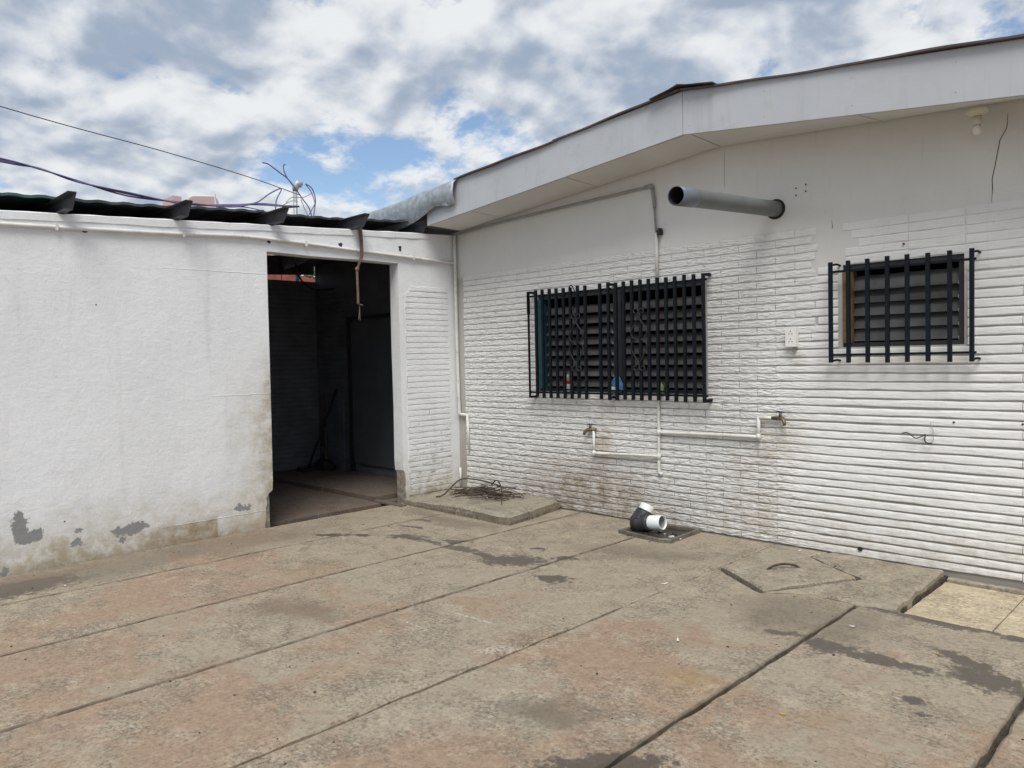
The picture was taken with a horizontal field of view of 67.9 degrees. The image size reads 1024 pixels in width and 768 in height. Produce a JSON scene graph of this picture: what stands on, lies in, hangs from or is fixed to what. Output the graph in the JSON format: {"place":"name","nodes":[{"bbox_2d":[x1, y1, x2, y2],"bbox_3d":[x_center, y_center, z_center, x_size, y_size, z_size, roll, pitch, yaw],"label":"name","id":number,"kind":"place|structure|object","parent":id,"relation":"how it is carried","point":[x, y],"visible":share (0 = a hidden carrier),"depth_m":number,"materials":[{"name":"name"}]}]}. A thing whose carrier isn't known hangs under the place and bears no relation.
{"place":"outdoors","nodes":[
{"label":"outdoors","id":0,"kind":"place"},
{"bbox_2d":[0,503,1023,767],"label":"yard floor","id":1,"kind":"structure","parent":0,"point":[538,611],"depth_m":3.84,"materials":[{"name":"concrete"}]},
{"bbox_2d":[402,488,561,525],"bbox_3d":[-0.306,1.207,7.729,1.670,0.109,0.912,1,3,45],"label":"concrete pad","id":2,"kind":"object","parent":1,"relation":"on","point":[512,511],"visible":0.77,"depth_m":7.41,"materials":[{"name":"grey concrete"}]},
{"bbox_2d":[436,478,525,504],"bbox_3d":[-0.321,1.089,7.870,1.076,0.178,0.698,1,3,45],"label":"rebar tangle","id":3,"kind":"object","parent":2,"relation":"on","point":[476,490],"visible":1,"depth_m":7.85,"materials":[{"name":"metal"}]},
{"bbox_2d":[5,509,1023,764],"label":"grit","id":4,"kind":"object","parent":1,"relation":"on","point":[467,633],"visible":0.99,"depth_m":3.82,"materials":[{"name":"grey stone"}]},
{"bbox_2d":[618,524,701,542],"bbox_3d":[1.240,1.256,6.418,0.542,0.054,0.540,1,3,45],"label":"drain tray","id":5,"kind":"object","parent":1,"relation":"on","point":[670,533],"visible":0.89,"depth_m":6.36,"materials":[{"name":"metal"}]},
{"bbox_2d":[630,502,666,531],"bbox_3d":[1.169,1.146,6.490,0.337,0.258,0.220,1,3,45],"label":"pipe elbow","id":6,"kind":"object","parent":5,"relation":"on","point":[643,518],"visible":0.99,"depth_m":6.44,"materials":[{"name":"white plastic"}]},
{"bbox_2d":[721,557,855,592],"bbox_3d":[1.883,1.305,5.186,0.759,0.131,0.578,-2,2,-15],"label":"inspection cover","id":7,"kind":"object","parent":1,"relation":"on","point":[765,576],"visible":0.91,"depth_m":5.12,"materials":[{"name":"grey concrete"}]},
{"bbox_2d":[0,0,1023,276],"label":"sky","id":8,"kind":"structure","parent":0,"point":[370,105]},
{"label":"ground","id":9,"kind":"structure","parent":0,"visible":0},
{"bbox_2d":[162,196,271,254],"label":"pink house","id":10,"kind":"structure","parent":9,"relation":"on","point":[203,199],"depth_m":20.50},
{"bbox_2d":[0,191,460,576],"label":"shed","id":11,"kind":"structure","parent":9,"relation":"on","point":[158,391],"depth_m":6.58,"materials":[{"name":"paint"}]},
{"bbox_2d":[0,222,453,264],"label":"conduit pipe","id":12,"kind":"object","parent":11,"relation":"attached to","point":[57,227],"visible":1,"depth_m":6.50,"materials":[{"name":"white plastic"}]},
{"bbox_2d":[238,162,315,280],"bbox_3d":[-3.248,-2.051,10.475,0.220,1.943,1.163,1,3,45],"label":"service mast","id":13,"kind":"object","parent":11,"relation":"attached to","point":[296,185],"visible":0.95,"depth_m":10.70,"materials":[{"name":"metal"}]},
{"bbox_2d":[0,157,281,209],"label":"service cable","id":14,"kind":"object","parent":13,"relation":"attached to","point":[111,190],"visible":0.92,"depth_m":9.02,"materials":[{"name":"metal"}]},
{"bbox_2d":[0,106,298,194],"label":"overhead wire","id":15,"kind":"object","parent":13,"relation":"attached to","point":[142,145],"visible":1,"depth_m":9.10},
{"bbox_2d":[295,263,334,290],"bbox_3d":[-2.538,-1.367,9.793,0.023,0.334,0.563,1,3,45],"label":"hanging cable","id":16,"kind":"object","parent":11,"relation":"hanging from","point":[301,280],"visible":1,"depth_m":9.71,"materials":[{"name":"black metal"}]},
{"bbox_2d":[297,389,337,471],"bbox_3d":[-2.647,0.620,10.304,0.550,1.099,0.234,-2,2,-27],"label":"broom","id":17,"kind":"object","parent":11,"relation":"on","point":[308,468],"visible":1,"depth_m":10.24,"materials":[{"name":"black wood"}]},
{"bbox_2d":[322,393,327,458],"bbox_3d":[-2.575,0.646,10.472,0.044,1.042,0.280,-2,2,-18],"label":"wooden pole","id":18,"kind":"object","parent":11,"relation":"on","point":[325,431],"visible":0.79,"depth_m":10.47,"materials":[{"name":"brown wood"}]},
{"bbox_2d":[315,458,335,470],"bbox_3d":[-2.546,1.089,10.387,0.388,0.153,0.228,1,3,45],"label":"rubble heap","id":19,"kind":"object","parent":11,"relation":"on","point":[324,464],"visible":0.93,"depth_m":10.29,"materials":[{"name":"black"}]},
{"bbox_2d":[355,228,363,320],"bbox_3d":[-1.570,-1.132,7.676,0.163,0.990,0.106,1,3,45],"label":"hanging rope","id":20,"kind":"object","parent":11,"relation":"hanging from","point":[361,253],"visible":0.87,"depth_m":7.62,"materials":[{"name":"brown fabric"}]},
{"bbox_2d":[346,313,394,470],"bbox_3d":[-1.589,0.142,9.576,1.620,2.050,0.041,1,3,45],"label":"door","id":21,"kind":"structure","parent":11,"relation":"in","point":[369,349],"depth_m":9.79,"materials":[{"name":"grey metal"}]},
{"bbox_2d":[267,275,314,281],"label":"red house","id":22,"kind":"structure","parent":9,"relation":"on","point":[287,277],"depth_m":15.87,"materials":[{"name":"brick"}]},
{"bbox_2d":[300,266,314,278],"bbox_3d":[-5.978,-1.387,20.951,2.606,4.950,2.671,1,3,45],"label":"leafy tree","id":23,"kind":"object","parent":9,"relation":"on","point":[311,276],"visible":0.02,"depth_m":20.88,"materials":[{"name":"green plant"}]},
{"bbox_2d":[280,34,1023,589],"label":"house","id":24,"kind":"structure","parent":9,"relation":"on","point":[874,160],"depth_m":5.84,"materials":[{"name":"paint"}]},
{"bbox_2d":[453,235,469,484],"bbox_3d":[-0.562,-0.265,8.516,0.184,2.810,0.049,1,3,45],"label":"corner pipe","id":25,"kind":"object","parent":24,"relation":"attached to","point":[456,339],"visible":1,"depth_m":8.54,"materials":[{"name":"white plastic"}]},
{"bbox_2d":[458,184,662,277],"bbox_3d":[0.358,-1.340,7.560,2.661,0.864,0.046,1,3,45],"label":"eave conduit","id":26,"kind":"object","parent":24,"relation":"attached to","point":[658,231],"visible":0.98,"depth_m":6.91,"materials":[{"name":"white plastic"}]},
{"bbox_2d":[567,374,569,391],"bbox_3d":[0.549,-0.009,7.452,0.057,0.171,0.056,1,3,45],"label":"soda bottle","id":27,"kind":"object","parent":24,"relation":"on","point":[568,382],"visible":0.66,"depth_m":7.43,"materials":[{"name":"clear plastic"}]},
{"bbox_2d":[583,423,596,434],"bbox_3d":[0.746,0.433,7.255,0.138,0.110,0.058,0,2,29],"label":"water tap","id":28,"kind":"object","parent":24,"relation":"attached to","point":[586,430],"visible":1,"depth_m":7.25,"materials":[{"name":"gold metal"}]},
{"bbox_2d":[611,377,622,392],"bbox_3d":[0.968,0.005,7.032,0.168,0.162,0.053,1,3,45],"label":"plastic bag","id":29,"kind":"object","parent":24,"relation":"on","point":[613,385],"visible":0.48,"depth_m":7.02,"materials":[{"name":"blue plastic"}]},
{"bbox_2d":[527,273,712,402],"bbox_3d":[0.923,-0.399,6.998,2.068,1.094,0.122,1,3,45],"label":"window grille","id":30,"kind":"object","parent":24,"relation":"attached to","point":[665,283],"depth_m":6.86,"materials":[{"name":"metal"}]},
{"bbox_2d":[538,281,701,393],"bbox_3d":[0.982,-0.403,7.098,1.906,0.961,0.122,1,3,45],"label":"louvre window","id":31,"kind":"structure","parent":24,"relation":"in","point":[594,307],"depth_m":7.03,"materials":[{"name":"grey glass"}]},
{"bbox_2d":[661,382,664,393],"bbox_3d":[1.318,0.036,6.691,0.048,0.100,0.048,1,3,45],"label":"green bottle","id":32,"kind":"object","parent":24,"relation":"on","point":[662,387],"visible":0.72,"depth_m":6.67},
{"bbox_2d":[592,401,771,474],"bbox_3d":[1.414,0.446,6.607,1.820,0.726,0.050,1,3,45],"label":"water pipe","id":33,"kind":"object","parent":24,"relation":"attached to","point":[757,436],"visible":0.98,"depth_m":6.70,"materials":[{"name":"white plastic"}]},
{"bbox_2d":[668,185,784,218],"bbox_3d":[1.567,-1.298,5.427,0.158,0.231,1.448,1,3,45],"label":"vent pipe","id":34,"kind":"object","parent":24,"relation":"attached to","point":[684,196],"visible":1,"depth_m":5.26,"materials":[{"name":"grey plastic"}]},
{"bbox_2d":[771,411,785,425],"bbox_3d":[2.086,0.266,5.916,0.058,0.110,0.138,-2,2,-29],"label":"water tap","id":35,"kind":"object","parent":24,"relation":"attached to","point":[781,418],"visible":1,"depth_m":5.90,"materials":[{"name":"gold metal"}]},
{"bbox_2d":[785,327,798,352],"bbox_3d":[2.148,-0.337,5.832,0.084,0.198,0.053,1,3,45],"label":"wall socket","id":36,"kind":"object","parent":24,"relation":"attached to","point":[791,336],"depth_m":5.81,"materials":[{"name":"white plastic"}]},
{"bbox_2d":[842,254,963,346],"bbox_3d":[2.746,-0.569,5.339,0.786,0.596,0.122,1,3,45],"label":"louvre window","id":37,"kind":"structure","parent":24,"relation":"in","point":[938,277],"depth_m":5.32,"materials":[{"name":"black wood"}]},
{"bbox_2d":[828,248,980,362],"bbox_3d":[2.685,-0.518,5.251,0.951,0.738,0.109,1,3,45],"label":"window grille","id":38,"kind":"object","parent":24,"relation":"attached to","point":[971,259],"depth_m":5.18,"materials":[{"name":"black metal"}]},
{"bbox_2d":[902,422,933,443],"bbox_3d":[2.795,0.332,5.232,0.202,0.150,0.036,1,3,45],"label":"loose wire","id":39,"kind":"object","parent":24,"relation":"attached to","point":[924,435],"visible":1,"depth_m":5.20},
{"bbox_2d":[965,105,989,134],"bbox_3d":[2.938,-1.654,4.795,0.136,0.165,0.136,1,3,45],"label":"ceiling lamp","id":40,"kind":"object","parent":24,"relation":"attached to","point":[976,113],"visible":1,"depth_m":4.77,"materials":[{"name":"white plastic"}]}
]}

